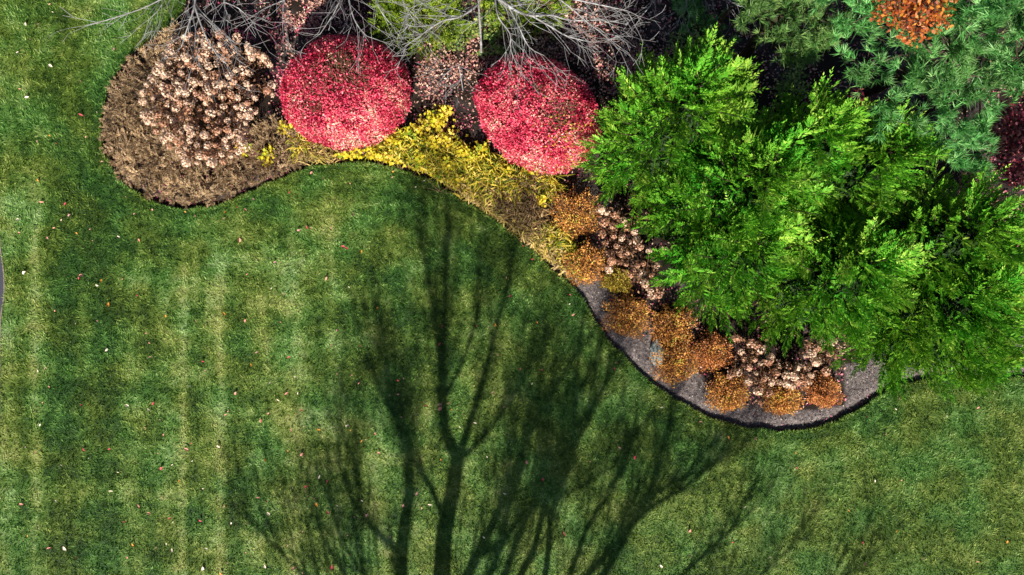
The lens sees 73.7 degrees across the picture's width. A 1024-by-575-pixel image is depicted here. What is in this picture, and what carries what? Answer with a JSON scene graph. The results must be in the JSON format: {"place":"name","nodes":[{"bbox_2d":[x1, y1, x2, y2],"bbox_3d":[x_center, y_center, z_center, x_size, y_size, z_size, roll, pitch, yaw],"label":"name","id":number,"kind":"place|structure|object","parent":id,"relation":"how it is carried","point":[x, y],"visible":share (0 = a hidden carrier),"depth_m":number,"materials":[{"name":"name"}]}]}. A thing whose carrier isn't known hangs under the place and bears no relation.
{"place":"outdoors","nodes":[
{"label":"outdoors","id":0,"kind":"place"},
{"bbox_2d":[0,254,2,312],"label":"driveway","id":1,"kind":"structure","parent":0,"point":[1,285],"depth_m":16.03,"materials":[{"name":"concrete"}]},
{"bbox_2d":[0,0,1023,574],"bbox_3d":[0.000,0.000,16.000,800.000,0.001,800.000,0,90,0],"label":"lawn","id":2,"kind":"structure","parent":0,"point":[180,254],"depth_m":16.00,"materials":[{"name":"plant"}]},
{"bbox_2d":[0,245,4,353],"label":"driveway verge","id":3,"kind":"structure","parent":2,"relation":"on","point":[3,298],"depth_m":15.99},
{"bbox_2d":[104,0,1023,430],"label":"planting bed","id":4,"kind":"object","parent":2,"relation":"on","point":[824,66],"visible":0.14,"depth_m":16.02,"materials":[{"name":"soil"}]},
{"bbox_2d":[42,0,284,100],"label":"bare tree","id":5,"kind":"object","parent":4,"relation":"on","point":[195,7],"visible":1,"depth_m":12.44,"materials":[{"name":"grey plant"}]},
{"bbox_2d":[138,75,201,148],"bbox_3d":[-7.543,-3.850,15.314,1.330,1.385,1.694,0,90,0],"label":"hydrangea","id":6,"kind":"object","parent":4,"relation":"on","point":[171,105],"visible":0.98,"depth_m":14.99,"materials":[{"name":"brown plant"}]},
{"bbox_2d":[150,27,220,93],"bbox_3d":[-7.129,-5.034,15.303,1.402,1.407,1.418,0,90,0],"label":"hydrangea","id":7,"kind":"object","parent":4,"relation":"on","point":[184,59],"visible":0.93,"depth_m":15.00,"materials":[{"name":"brown plant"}]},
{"bbox_2d":[172,114,251,167],"bbox_3d":[-6.580,-3.189,15.272,1.874,1.471,1.234,0,90,0],"label":"hydrangea","id":8,"kind":"object","parent":4,"relation":"on","point":[213,143],"visible":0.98,"depth_m":14.98,"materials":[{"name":"brown plant"}]},
{"bbox_2d":[98,19,329,209],"bbox_3d":[-7.252,-3.387,15.712,5.189,0.552,3.915,40,90,0],"label":"juniper ground cover","id":9,"kind":"object","parent":4,"relation":"on","point":[130,117],"visible":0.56,"depth_m":15.80,"materials":[{"name":"brown plant"}]},
{"bbox_2d":[192,79,258,136],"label":"hydrangea","id":10,"kind":"object","parent":4,"relation":"on","point":[227,113],"visible":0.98,"depth_m":14.99,"materials":[{"name":"brown plant"}]},
{"bbox_2d":[209,30,276,104],"bbox_3d":[-5.908,-4.814,15.310,1.801,1.396,1.319,25,90,0],"label":"hydrangea","id":11,"kind":"object","parent":4,"relation":"on","point":[247,82],"visible":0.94,"depth_m":15.04,"materials":[{"name":"brown plant"}]},
{"bbox_2d":[257,144,282,166],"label":"yellow perennial","id":12,"kind":"object","parent":4,"relation":"on","point":[265,152],"visible":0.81,"depth_m":15.72,"materials":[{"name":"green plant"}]},
{"bbox_2d":[284,130,322,164],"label":"daylily clump","id":13,"kind":"object","parent":4,"relation":"on","point":[295,153],"visible":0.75,"depth_m":15.77,"materials":[{"name":"yellow plant"}]},
{"bbox_2d":[293,139,345,165],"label":"daylily clump","id":14,"kind":"object","parent":4,"relation":"on","point":[320,148],"visible":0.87,"depth_m":15.77,"materials":[{"name":"plant"}]},
{"bbox_2d":[314,145,339,165],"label":"daylily clump","id":15,"kind":"object","parent":4,"relation":"on","point":[326,156],"visible":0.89,"depth_m":15.81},
{"bbox_2d":[215,0,440,73],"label":"bare tree","id":16,"kind":"object","parent":4,"relation":"on","point":[350,5],"visible":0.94,"depth_m":12.64,"materials":[{"name":"grey plant"}]},
{"bbox_2d":[278,34,413,151],"bbox_3d":[-3.749,-4.403,15.213,3.012,1.622,2.565,0,90,0],"label":"red bush","id":17,"kind":"object","parent":4,"relation":"on","point":[304,90],"visible":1,"depth_m":14.84,"materials":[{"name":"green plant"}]},
{"bbox_2d":[343,147,364,160],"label":"yellow perennial","id":18,"kind":"object","parent":4,"relation":"on","point":[353,153],"visible":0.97,"depth_m":15.74,"materials":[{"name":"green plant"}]},
{"bbox_2d":[357,144,381,159],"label":"yellow perennial","id":19,"kind":"object","parent":4,"relation":"on","point":[371,149],"visible":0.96,"depth_m":15.71,"materials":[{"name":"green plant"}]},
{"bbox_2d":[365,137,394,160],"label":"daylily clump","id":20,"kind":"object","parent":4,"relation":"on","point":[382,149],"visible":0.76,"depth_m":15.78,"materials":[{"name":"yellow plant"}]},
{"bbox_2d":[383,133,401,153],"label":"yellow perennial","id":21,"kind":"object","parent":4,"relation":"on","point":[388,139],"visible":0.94,"depth_m":15.71,"materials":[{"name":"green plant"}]},
{"bbox_2d":[377,126,412,158],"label":"daylily clump","id":22,"kind":"object","parent":4,"relation":"on","point":[401,145],"visible":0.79,"depth_m":15.76,"materials":[{"name":"yellow plant"}]},
{"bbox_2d":[382,138,427,170],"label":"daylily clump","id":23,"kind":"object","parent":4,"relation":"on","point":[402,158],"visible":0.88,"depth_m":15.77,"materials":[{"name":"yellow plant"}]},
{"bbox_2d":[397,122,425,150],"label":"yellow perennial","id":24,"kind":"object","parent":4,"relation":"on","point":[408,130],"visible":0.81,"depth_m":15.74,"materials":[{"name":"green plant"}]},
{"bbox_2d":[359,0,474,61],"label":"juniper shrub","id":25,"kind":"object","parent":4,"relation":"on","point":[395,13],"visible":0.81,"depth_m":15.36,"materials":[{"name":"green plant"}]},
{"bbox_2d":[400,130,434,165],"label":"daylily clump","id":26,"kind":"object","parent":4,"relation":"on","point":[416,143],"visible":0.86,"depth_m":15.76,"materials":[{"name":"yellow plant"}]},
{"bbox_2d":[408,147,432,170],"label":"yellow perennial","id":27,"kind":"object","parent":4,"relation":"on","point":[416,159],"visible":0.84,"depth_m":15.71,"materials":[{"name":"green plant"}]},
{"bbox_2d":[393,141,451,179],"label":"daylily clump","id":28,"kind":"object","parent":4,"relation":"on","point":[429,161],"visible":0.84,"depth_m":15.77,"materials":[{"name":"yellow plant"}]},
{"bbox_2d":[409,117,438,137],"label":"yellow perennial","id":29,"kind":"object","parent":4,"relation":"on","point":[416,128],"visible":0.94,"depth_m":15.74,"materials":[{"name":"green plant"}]},
{"bbox_2d":[418,124,446,153],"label":"yellow perennial","id":30,"kind":"object","parent":4,"relation":"on","point":[432,145],"visible":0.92,"depth_m":15.72,"materials":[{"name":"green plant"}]},
{"bbox_2d":[419,104,448,131],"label":"yellow perennial","id":31,"kind":"object","parent":4,"relation":"on","point":[431,121],"visible":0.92,"depth_m":15.77,"materials":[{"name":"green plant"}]},
{"bbox_2d":[425,104,455,136],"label":"yellow perennial","id":32,"kind":"object","parent":4,"relation":"on","point":[441,122],"visible":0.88,"depth_m":15.75,"materials":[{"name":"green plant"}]},
{"bbox_2d":[436,149,455,172],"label":"yellow perennial","id":33,"kind":"object","parent":4,"relation":"on","point":[446,164],"visible":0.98,"depth_m":15.71,"materials":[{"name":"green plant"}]},
{"bbox_2d":[436,127,458,155],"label":"yellow perennial","id":34,"kind":"object","parent":4,"relation":"on","point":[447,137],"visible":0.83,"depth_m":15.75,"materials":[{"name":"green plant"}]},
{"bbox_2d":[425,157,474,196],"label":"daylily clump","id":35,"kind":"object","parent":4,"relation":"on","point":[448,176],"visible":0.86,"depth_m":15.78,"materials":[{"name":"yellow plant"}]},
{"bbox_2d":[430,131,479,174],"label":"daylily clump","id":36,"kind":"object","parent":4,"relation":"on","point":[450,155],"visible":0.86,"depth_m":15.77,"materials":[{"name":"yellow plant"}]},
{"bbox_2d":[417,51,493,101],"bbox_3d":[-1.324,-4.358,15.080,1.696,2.044,1.050,17,90,0],"label":"shrub","id":37,"kind":"object","parent":4,"relation":"on","point":[447,77],"visible":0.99,"depth_m":14.70,"materials":[{"name":"grey plant"}]},
{"bbox_2d":[451,134,473,157],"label":"yellow perennial","id":38,"kind":"object","parent":4,"relation":"on","point":[462,151],"visible":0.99,"depth_m":15.73,"materials":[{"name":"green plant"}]},
{"bbox_2d":[443,148,489,191],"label":"daylily clump","id":39,"kind":"object","parent":4,"relation":"on","point":[470,169],"visible":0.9,"depth_m":15.76,"materials":[{"name":"yellow plant"}]},
{"bbox_2d":[455,173,483,203],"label":"daylily clump","id":40,"kind":"object","parent":4,"relation":"on","point":[462,192],"visible":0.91,"depth_m":15.75,"materials":[{"name":"plant"}]},
{"bbox_2d":[443,153,500,209],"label":"daylily clump","id":41,"kind":"object","parent":4,"relation":"on","point":[474,183],"visible":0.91,"depth_m":15.74,"materials":[{"name":"yellow plant"}]},
{"bbox_2d":[440,0,528,57],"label":"juniper shrub","id":42,"kind":"object","parent":4,"relation":"on","point":[497,32],"visible":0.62,"depth_m":15.83,"materials":[{"name":"green plant"}]},
{"bbox_2d":[467,182,503,220],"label":"daylily clump","id":43,"kind":"object","parent":4,"relation":"on","point":[483,208],"visible":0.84,"depth_m":15.78,"materials":[{"name":"plant"}]},
{"bbox_2d":[466,158,519,213],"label":"daylily clump","id":44,"kind":"object","parent":4,"relation":"on","point":[498,177],"visible":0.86,"depth_m":15.73,"materials":[{"name":"yellow plant"}]},
{"bbox_2d":[469,145,525,192],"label":"daylily clump","id":45,"kind":"object","parent":4,"relation":"on","point":[490,161],"visible":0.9,"depth_m":15.77,"materials":[{"name":"yellow plant"}]},
{"bbox_2d":[486,195,517,227],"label":"daylily clump","id":46,"kind":"object","parent":4,"relation":"on","point":[496,215],"visible":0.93,"depth_m":15.76,"materials":[{"name":"plant"}]},
{"bbox_2d":[483,175,525,223],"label":"daylily clump","id":47,"kind":"object","parent":4,"relation":"on","point":[505,194],"visible":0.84,"depth_m":15.73,"materials":[{"name":"plant"}]},
{"bbox_2d":[480,186,531,230],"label":"daylily clump","id":48,"kind":"object","parent":4,"relation":"on","point":[513,213],"visible":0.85,"depth_m":15.74,"materials":[{"name":"plant"}]},
{"bbox_2d":[491,159,542,209],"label":"daylily clump","id":49,"kind":"object","parent":4,"relation":"on","point":[515,173],"visible":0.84,"depth_m":15.74,"materials":[{"name":"yellow plant"}]},
{"bbox_2d":[501,211,537,245],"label":"daylily clump","id":50,"kind":"object","parent":4,"relation":"on","point":[515,229],"visible":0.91,"depth_m":15.76,"materials":[{"name":"plant"}]},
{"bbox_2d":[380,0,665,113],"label":"bare tree","id":51,"kind":"object","parent":4,"relation":"on","point":[504,3],"visible":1,"depth_m":11.81,"materials":[{"name":"grey plant"}]},
{"bbox_2d":[477,0,573,41],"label":"juniper shrub","id":52,"kind":"object","parent":4,"relation":"on","point":[485,4],"visible":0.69,"depth_m":15.64,"materials":[{"name":"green plant"}]},
{"bbox_2d":[501,173,552,227],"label":"daylily clump","id":53,"kind":"object","parent":4,"relation":"on","point":[531,210],"visible":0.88,"depth_m":15.74,"materials":[{"name":"plant"}]},
{"bbox_2d":[512,221,546,255],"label":"daylily clump","id":54,"kind":"object","parent":4,"relation":"on","point":[528,242],"visible":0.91,"depth_m":15.79,"materials":[{"name":"plant"}]},
{"bbox_2d":[510,164,555,215],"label":"daylily clump","id":55,"kind":"object","parent":4,"relation":"on","point":[535,185],"visible":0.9,"depth_m":15.75,"materials":[{"name":"plant"}]},
{"bbox_2d":[514,207,554,242],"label":"daylily clump","id":56,"kind":"object","parent":4,"relation":"on","point":[532,225],"visible":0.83,"depth_m":15.75,"materials":[{"name":"plant"}]},
{"bbox_2d":[473,52,602,175],"bbox_3d":[0.586,-3.910,15.217,2.997,1.615,2.721,0,90,0],"label":"red bush","id":57,"kind":"object","parent":4,"relation":"on","point":[575,105],"visible":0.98,"depth_m":14.82,"materials":[{"name":"red leaf"},{"name":"pink leaf"},{"name":"brown twig"}]},
{"bbox_2d":[514,195,561,238],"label":"daylily clump","id":58,"kind":"object","parent":4,"relation":"on","point":[541,214],"visible":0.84,"depth_m":15.75,"materials":[{"name":"plant"}]},
{"bbox_2d":[520,221,561,251],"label":"daylily clump","id":59,"kind":"object","parent":4,"relation":"on","point":[545,230],"visible":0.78,"depth_m":15.75,"materials":[{"name":"plant"}]},
{"bbox_2d":[527,230,562,264],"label":"daylily clump","id":60,"kind":"object","parent":4,"relation":"on","point":[540,246],"visible":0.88,"depth_m":15.76,"materials":[{"name":"plant"}]},
{"bbox_2d":[528,167,573,203],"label":"daylily clump","id":61,"kind":"object","parent":4,"relation":"on","point":[551,180],"visible":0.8,"depth_m":15.77,"materials":[{"name":"yellow plant"}]},
{"bbox_2d":[530,216,574,263],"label":"daylily clump","id":62,"kind":"object","parent":4,"relation":"on","point":[566,240],"visible":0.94,"depth_m":15.75,"materials":[{"name":"yellow plant"}]},
{"bbox_2d":[535,235,579,265],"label":"daylily clump","id":63,"kind":"object","parent":4,"relation":"on","point":[554,253],"visible":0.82,"depth_m":15.76,"materials":[{"name":"plant"}]},
{"bbox_2d":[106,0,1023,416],"bbox_3d":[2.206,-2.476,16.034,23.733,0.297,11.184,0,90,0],"label":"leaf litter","id":64,"kind":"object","parent":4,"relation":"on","point":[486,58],"visible":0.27,"depth_m":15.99,"materials":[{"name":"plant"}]},
{"bbox_2d":[548,250,581,281],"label":"daylily clump","id":65,"kind":"object","parent":4,"relation":"on","point":[559,266],"visible":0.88,"depth_m":15.77,"materials":[{"name":"plant"}]},
{"bbox_2d":[544,184,603,242],"bbox_3d":[1.442,-1.721,15.617,1.408,0.777,1.376,0,90,0],"label":"spirea","id":66,"kind":"object","parent":4,"relation":"on","point":[576,212],"visible":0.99,"depth_m":15.71,"materials":[{"name":"orange plant"}]},
{"bbox_2d":[558,239,590,268],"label":"daylily clump","id":67,"kind":"object","parent":4,"relation":"on","point":[572,249],"visible":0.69,"depth_m":15.77,"materials":[{"name":"yellow plant"}]},
{"bbox_2d":[560,237,608,286],"bbox_3d":[1.681,-0.611,15.629,1.206,0.754,1.193,0,90,0],"label":"spirea","id":68,"kind":"object","parent":4,"relation":"on","point":[588,265],"visible":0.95,"depth_m":15.66,"materials":[{"name":"orange plant"}]},
{"bbox_2d":[599,264,632,293],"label":"spirea","id":69,"kind":"object","parent":4,"relation":"on","point":[615,281],"visible":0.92,"depth_m":15.60,"materials":[{"name":"yellow plant"}]},
{"bbox_2d":[593,204,640,240],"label":"hydrangea","id":70,"kind":"object","parent":4,"relation":"on","point":[608,223],"visible":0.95,"depth_m":15.33,"materials":[{"name":"brown plant"}]},
{"bbox_2d":[599,233,643,273],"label":"hydrangea","id":71,"kind":"object","parent":4,"relation":"on","point":[612,252],"visible":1,"depth_m":15.40,"materials":[{"name":"brown plant"}]},
{"bbox_2d":[600,288,651,340],"bbox_3d":[2.659,0.620,15.622,1.232,0.768,1.283,0,90,0],"label":"spirea","id":72,"kind":"object","parent":4,"relation":"on","point":[628,316],"visible":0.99,"depth_m":15.71,"materials":[{"name":"orange plant"}]},
{"bbox_2d":[624,248,664,301],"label":"hydrangea","id":73,"kind":"object","parent":4,"relation":"on","point":[642,279],"visible":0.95,"depth_m":15.41,"materials":[{"name":"brown plant"}]},
{"bbox_2d":[563,0,747,61],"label":"bare tree","id":74,"kind":"object","parent":4,"relation":"on","point":[662,14],"visible":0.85,"depth_m":12.68,"materials":[{"name":"grey plant"}]},
{"bbox_2d":[650,335,663,365],"bbox_3d":[3.408,1.471,15.953,0.371,0.566,0.714,0,90,0],"label":"boulder","id":75,"kind":"object","parent":4,"relation":"on","point":[654,348],"visible":0.6,"depth_m":15.81,"materials":[{"name":"stone"}]},
{"bbox_2d":[571,22,768,219],"bbox_3d":[3.214,-3.084,13.182,3.686,5.737,3.404,19,90,0],"label":"evergreen tree","id":76,"kind":"object","parent":4,"relation":"on","point":[676,117],"visible":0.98,"depth_m":12.05,"materials":[{"name":"green plant"}]},
{"bbox_2d":[648,336,699,388],"bbox_3d":[3.774,1.752,15.639,1.229,0.734,1.106,-41,90,0],"label":"spirea","id":77,"kind":"object","parent":4,"relation":"on","point":[675,364],"visible":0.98,"depth_m":15.67,"materials":[{"name":"orange plant"}]},
{"bbox_2d":[650,303,697,352],"bbox_3d":[3.737,0.892,15.635,1.147,0.742,1.231,0,90,0],"label":"spirea","id":78,"kind":"object","parent":4,"relation":"on","point":[669,327],"visible":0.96,"depth_m":15.68,"materials":[{"name":"orange plant"}]},
{"bbox_2d":[668,19,701,54],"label":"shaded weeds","id":79,"kind":"object","parent":4,"relation":"on","point":[680,38],"visible":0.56,"depth_m":15.82,"materials":[{"name":"green plant"}]},
{"bbox_2d":[670,0,740,68],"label":"pine tree","id":80,"kind":"object","parent":4,"relation":"on","point":[700,20],"visible":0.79,"depth_m":13.30,"materials":[{"name":"green plant"}]},
{"bbox_2d":[688,330,733,375],"bbox_3d":[4.631,1.493,15.632,1.056,0.748,1.120,0,90,0],"label":"spirea","id":81,"kind":"object","parent":4,"relation":"on","point":[712,351],"visible":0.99,"depth_m":15.68,"materials":[{"name":"orange plant"}]},
{"bbox_2d":[701,372,750,413],"bbox_3d":[4.978,2.447,15.624,1.116,0.764,1.023,0,90,0],"label":"spirea","id":82,"kind":"object","parent":4,"relation":"on","point":[726,393],"visible":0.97,"depth_m":15.68,"materials":[{"name":"orange plant"}]},
{"bbox_2d":[614,96,841,279],"bbox_3d":[4.400,-1.722,13.212,3.792,5.677,3.476,42,90,0],"label":"evergreen tree","id":83,"kind":"object","parent":4,"relation":"on","point":[758,181],"visible":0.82,"depth_m":11.88,"materials":[{"name":"green plant"}]},
{"bbox_2d":[646,191,824,344],"bbox_3d":[4.571,-0.524,13.787,3.447,4.529,3.574,0,90,0],"label":"evergreen tree","id":84,"kind":"object","parent":4,"relation":"on","point":[734,282],"visible":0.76,"depth_m":13.17,"materials":[{"name":"green plant"}]},
{"bbox_2d":[724,333,767,382],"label":"hydrangea","id":85,"kind":"object","parent":4,"relation":"on","point":[747,356],"visible":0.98,"depth_m":15.41,"materials":[{"name":"brown plant"}]},
{"bbox_2d":[743,351,791,407],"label":"hydrangea","id":86,"kind":"object","parent":4,"relation":"on","point":[769,361],"visible":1,"depth_m":15.37,"materials":[{"name":"brown plant"}]},
{"bbox_2d":[761,383,805,416],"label":"spirea","id":87,"kind":"object","parent":4,"relation":"on","point":[782,402],"visible":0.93,"depth_m":15.64,"materials":[{"name":"orange plant"}]},
{"bbox_2d":[549,263,1023,430],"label":"mulch chips","id":88,"kind":"object","parent":4,"relation":"on","point":[709,388],"visible":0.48,"depth_m":16.00,"materials":[{"name":"wood"}]},
{"bbox_2d":[770,63,811,97],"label":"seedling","id":89,"kind":"object","parent":4,"relation":"on","point":[795,76],"visible":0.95,"depth_m":15.26,"materials":[{"name":"green plant"}]},
{"bbox_2d":[709,67,877,221],"bbox_3d":[5.290,-2.242,13.160,3.307,5.782,3.292,0,90,0],"label":"evergreen tree","id":90,"kind":"object","parent":4,"relation":"on","point":[828,138],"visible":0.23,"depth_m":11.20,"materials":[{"name":"green plant"}]},
{"bbox_2d":[730,0,861,69],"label":"pine tree","id":91,"kind":"object","parent":4,"relation":"on","point":[808,43],"visible":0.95,"depth_m":11.22,"materials":[{"name":"green needle"},{"name":"dark bark"}]},
{"bbox_2d":[776,356,815,389],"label":"hydrangea","id":92,"kind":"object","parent":4,"relation":"on","point":[795,377],"visible":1,"depth_m":15.38,"materials":[{"name":"brown plant"}]},
{"bbox_2d":[800,369,844,408],"bbox_3d":[7.162,2.368,15.631,0.949,0.751,0.841,37,90,0],"label":"spirea","id":93,"kind":"object","parent":4,"relation":"on","point":[824,390],"visible":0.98,"depth_m":15.66,"materials":[{"name":"orange plant"}]},
{"bbox_2d":[799,336,846,376],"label":"hydrangea","id":94,"kind":"object","parent":4,"relation":"on","point":[820,359],"visible":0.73,"depth_m":15.36,"materials":[{"name":"brown plant"}]},
{"bbox_2d":[726,210,951,358],"bbox_3d":[6.365,-0.229,13.682,3.922,4.738,3.531,0,90,0],"label":"evergreen tree","id":95,"kind":"object","parent":4,"relation":"on","point":[835,281],"visible":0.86,"depth_m":12.86,"materials":[{"name":"green plant"}]},
{"bbox_2d":[846,86,885,110],"bbox_3d":[7.045,-3.717,14.677,0.999,2.750,0.546,0,90,0],"label":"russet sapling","id":96,"kind":"object","parent":4,"relation":"on","point":[856,90],"visible":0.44,"depth_m":13.41,"materials":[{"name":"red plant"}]},
{"bbox_2d":[784,96,955,247],"bbox_3d":[6.057,-1.942,13.133,3.468,5.835,3.443,0,90,0],"label":"evergreen tree","id":97,"kind":"object","parent":4,"relation":"on","point":[903,147],"visible":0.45,"depth_m":11.56,"materials":[{"name":"green plant"}]},
{"bbox_2d":[810,0,1023,181],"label":"pine tree","id":98,"kind":"object","parent":4,"relation":"on","point":[989,17],"visible":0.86,"depth_m":9.86,"materials":[{"name":"green plant"}]},
{"bbox_2d":[810,233,1023,368],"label":"evergreen tree","id":99,"kind":"object","parent":4,"relation":"on","point":[946,307],"visible":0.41,"depth_m":12.44,"materials":[{"name":"green plant"}]},
{"bbox_2d":[814,158,1023,327],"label":"evergreen tree","id":100,"kind":"object","parent":4,"relation":"on","point":[967,235],"visible":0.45,"depth_m":11.94,"materials":[{"name":"green plant"}]},
{"bbox_2d":[821,258,1023,404],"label":"evergreen tree","id":101,"kind":"object","parent":4,"relation":"on","point":[1005,354],"visible":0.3,"depth_m":13.55,"materials":[{"name":"green plant"}]},
{"bbox_2d":[869,0,977,125],"bbox_3d":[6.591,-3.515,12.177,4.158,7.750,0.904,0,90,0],"label":"shrub","id":102,"kind":"object","parent":4,"relation":"on","point":[927,8],"visible":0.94,"depth_m":8.63,"materials":[{"name":"orange plant"}]},
{"bbox_2d":[933,92,1023,190],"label":"maroon shrub","id":103,"kind":"object","parent":4,"relation":"on","point":[1014,140],"visible":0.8,"depth_m":13.86,"materials":[{"name":"red plant"}]},
{"bbox_2d":[961,201,1023,318],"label":"evergreen tree","id":104,"kind":"object","parent":4,"relation":"on","point":[1022,308],"visible":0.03,"depth_m":12.47,"materials":[{"name":"green plant"}]},
{"bbox_2d":[100,0,1023,432],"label":"bed edge","id":105,"kind":"object","parent":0,"point":[140,194],"visible":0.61,"depth_m":16.08,"materials":[{"name":"soil"}]},
{"bbox_2d":[104,40,1017,430],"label":"edge leaf litter","id":106,"kind":"object","parent":105,"relation":"on","point":[574,286],"visible":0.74,"depth_m":16.10,"materials":[{"name":"plant"}]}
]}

